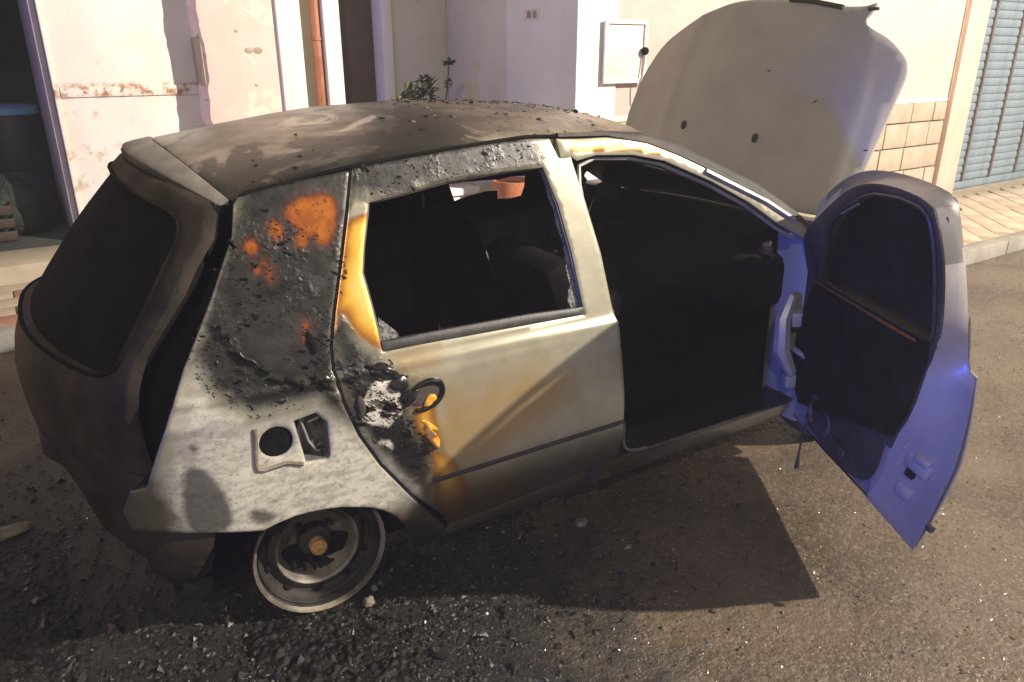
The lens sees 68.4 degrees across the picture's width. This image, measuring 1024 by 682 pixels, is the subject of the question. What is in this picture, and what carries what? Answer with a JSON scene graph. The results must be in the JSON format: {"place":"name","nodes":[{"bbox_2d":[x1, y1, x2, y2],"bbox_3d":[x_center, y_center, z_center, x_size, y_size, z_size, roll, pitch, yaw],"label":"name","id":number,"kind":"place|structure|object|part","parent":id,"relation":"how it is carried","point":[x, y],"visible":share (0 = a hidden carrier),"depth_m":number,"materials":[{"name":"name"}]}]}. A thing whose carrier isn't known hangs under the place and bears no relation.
{"place":"outdoors","nodes":[
{"label":"outdoors","id":0,"kind":"place"},
{"bbox_2d":[0,88,1023,681],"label":"road","id":1,"kind":"structure","parent":0,"point":[990,470],"depth_m":2.56,"materials":[{"name":"grey asphalt"}]},
{"bbox_2d":[0,521,33,541],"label":"crumpled scrap","id":2,"kind":"object","parent":1,"relation":"on","point":[11,531],"visible":1,"depth_m":2.75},
{"bbox_2d":[0,528,434,681],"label":"wet soot heap","id":3,"kind":"object","parent":1,"relation":"on","point":[276,646],"visible":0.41,"depth_m":2.25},
{"bbox_2d":[0,0,447,285],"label":"terraced house","id":4,"kind":"structure","parent":1,"relation":"on","point":[99,83],"depth_m":5.93,"materials":[{"name":"white paint"}]},
{"bbox_2d":[0,201,18,242],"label":"wooden crate","id":5,"kind":"object","parent":4,"relation":"on","point":[6,235],"visible":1,"depth_m":5.89,"materials":[{"name":"brown wood"}]},
{"bbox_2d":[0,173,57,235],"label":"tarpaulin heap","id":6,"kind":"object","parent":4,"relation":"on","point":[34,208],"visible":0.85,"depth_m":6.12,"materials":[{"name":"grey fabric"}]},
{"bbox_2d":[0,102,60,217],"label":"plastic drum","id":7,"kind":"object","parent":4,"relation":"on","point":[24,153],"visible":0.69,"depth_m":6.47,"materials":[{"name":"blue plastic"}]},
{"bbox_2d":[34,0,202,215],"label":"garage door","id":8,"kind":"structure","parent":4,"relation":"in","point":[121,71],"depth_m":5.76,"materials":[{"name":"white metal"}]},
{"bbox_2d":[338,0,376,103],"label":"front door","id":9,"kind":"structure","parent":4,"relation":"in","point":[355,17],"depth_m":6.56,"materials":[{"name":"brown paint"}]},
{"bbox_2d":[0,478,639,681],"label":"charred chunks","id":10,"kind":"object","parent":1,"relation":"on","point":[116,629],"visible":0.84,"depth_m":2.27,"materials":[{"name":"black"}]},
{"bbox_2d":[1,501,639,674],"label":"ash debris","id":11,"kind":"object","parent":1,"relation":"on","point":[225,610],"visible":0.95,"depth_m":2.37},
{"bbox_2d":[362,595,374,607],"bbox_3d":[-0.456,0.828,2.402,0.040,0.034,0.033,-13,25,-31],"label":"pebble","id":12,"kind":"object","parent":1,"relation":"on","point":[368,601],"visible":1,"depth_m":2.39,"materials":[{"name":"beige stone"}]},
{"bbox_2d":[371,585,377,591],"bbox_3d":[-0.445,0.797,2.440,0.022,0.020,0.019,-13,25,-31],"label":"pebble","id":13,"kind":"object","parent":1,"relation":"on","point":[374,588],"visible":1,"depth_m":2.44,"materials":[{"name":"grey stone"}]},
{"bbox_2d":[0,392,810,681],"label":"burnt debris","id":14,"kind":"object","parent":1,"relation":"on","point":[258,671],"visible":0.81,"depth_m":2.34,"materials":[{"name":"black"}]},
{"bbox_2d":[14,0,977,612],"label":"burnt hatchback","id":15,"kind":"object","parent":1,"relation":"on","point":[302,360],"visible":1,"depth_m":2.32,"materials":[{"name":"paint"}]},
{"bbox_3d":[-0.794,-0.441,3.482,0.962,1.159,0.257,-13,25,-27],"label":"rear door","id":16,"kind":"part","parent":15,"relation":"part of","materials":[{"name":"paint"}]},
{"bbox_3d":[-0.100,0.003,2.326,0.975,1.159,0.283,-13,25,-27],"label":"rear door","id":17,"kind":"part","parent":15,"relation":"part of","materials":[{"name":"paint"}]},
{"bbox_3d":[-0.025,-0.617,3.886,0.990,1.036,0.248,-13,25,-27],"label":"front door","id":18,"kind":"part","parent":15,"relation":"part of","materials":[{"name":"paint"}]},
{"bbox_3d":[1.138,0.036,2.503,0.230,1.235,1.029,-2,22,0],"label":"front door","id":19,"kind":"part","parent":15,"relation":"part of","materials":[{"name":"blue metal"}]},
{"bbox_2d":[0,230,1023,352],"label":"kerb","id":20,"kind":"structure","parent":1,"relation":"on","point":[978,251],"depth_m":6.38,"materials":[{"name":"grey concrete"}]},
{"bbox_2d":[1,250,1023,681],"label":"road grit","id":21,"kind":"object","parent":1,"relation":"on","point":[747,570],"visible":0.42,"depth_m":2.47,"materials":[{"name":"gravel"}]},
{"bbox_2d":[575,517,587,527],"bbox_3d":[0.260,0.674,2.815,0.060,0.025,0.044,-13,25,-31],"label":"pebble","id":22,"kind":"object","parent":1,"relation":"on","point":[581,522],"visible":1,"depth_m":2.80,"materials":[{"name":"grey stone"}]},
{"bbox_2d":[624,544,632,549],"bbox_3d":[0.415,0.730,2.682,0.042,0.015,0.023,-13,25,-31],"label":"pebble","id":23,"kind":"object","parent":1,"relation":"on","point":[628,546],"visible":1,"depth_m":2.67,"materials":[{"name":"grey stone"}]},
{"bbox_2d":[0,177,1023,326],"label":"pavement","id":24,"kind":"structure","parent":0,"point":[991,211],"depth_m":7.46,"materials":[{"name":"beige tile"}]},
{"bbox_2d":[391,56,456,99],"bbox_3d":[-0.732,-1.575,6.309,0.620,1.516,0.447,-13,25,-31],"label":"bushy plant","id":25,"kind":"object","parent":24,"relation":"on","point":[408,95],"visible":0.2,"depth_m":6.06,"materials":[{"name":"green plant"}]},
{"bbox_2d":[449,183,479,200],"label":"wall","id":26,"kind":"structure","parent":24,"relation":"on","point":[460,190],"depth_m":6.22,"materials":[{"name":"white paint"}]},
{"bbox_2d":[492,177,524,198],"bbox_3d":[0.009,-0.992,6.063,0.330,0.600,0.330,-13,25,-31],"label":"flower pot","id":27,"kind":"object","parent":24,"relation":"on","point":[509,187],"visible":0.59,"depth_m":5.85,"materials":[{"name":"ceramic"}]},
{"bbox_2d":[446,0,1023,217],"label":"street house","id":28,"kind":"structure","parent":0,"point":[955,122],"depth_m":7.26,"materials":[{"name":"white paint"}]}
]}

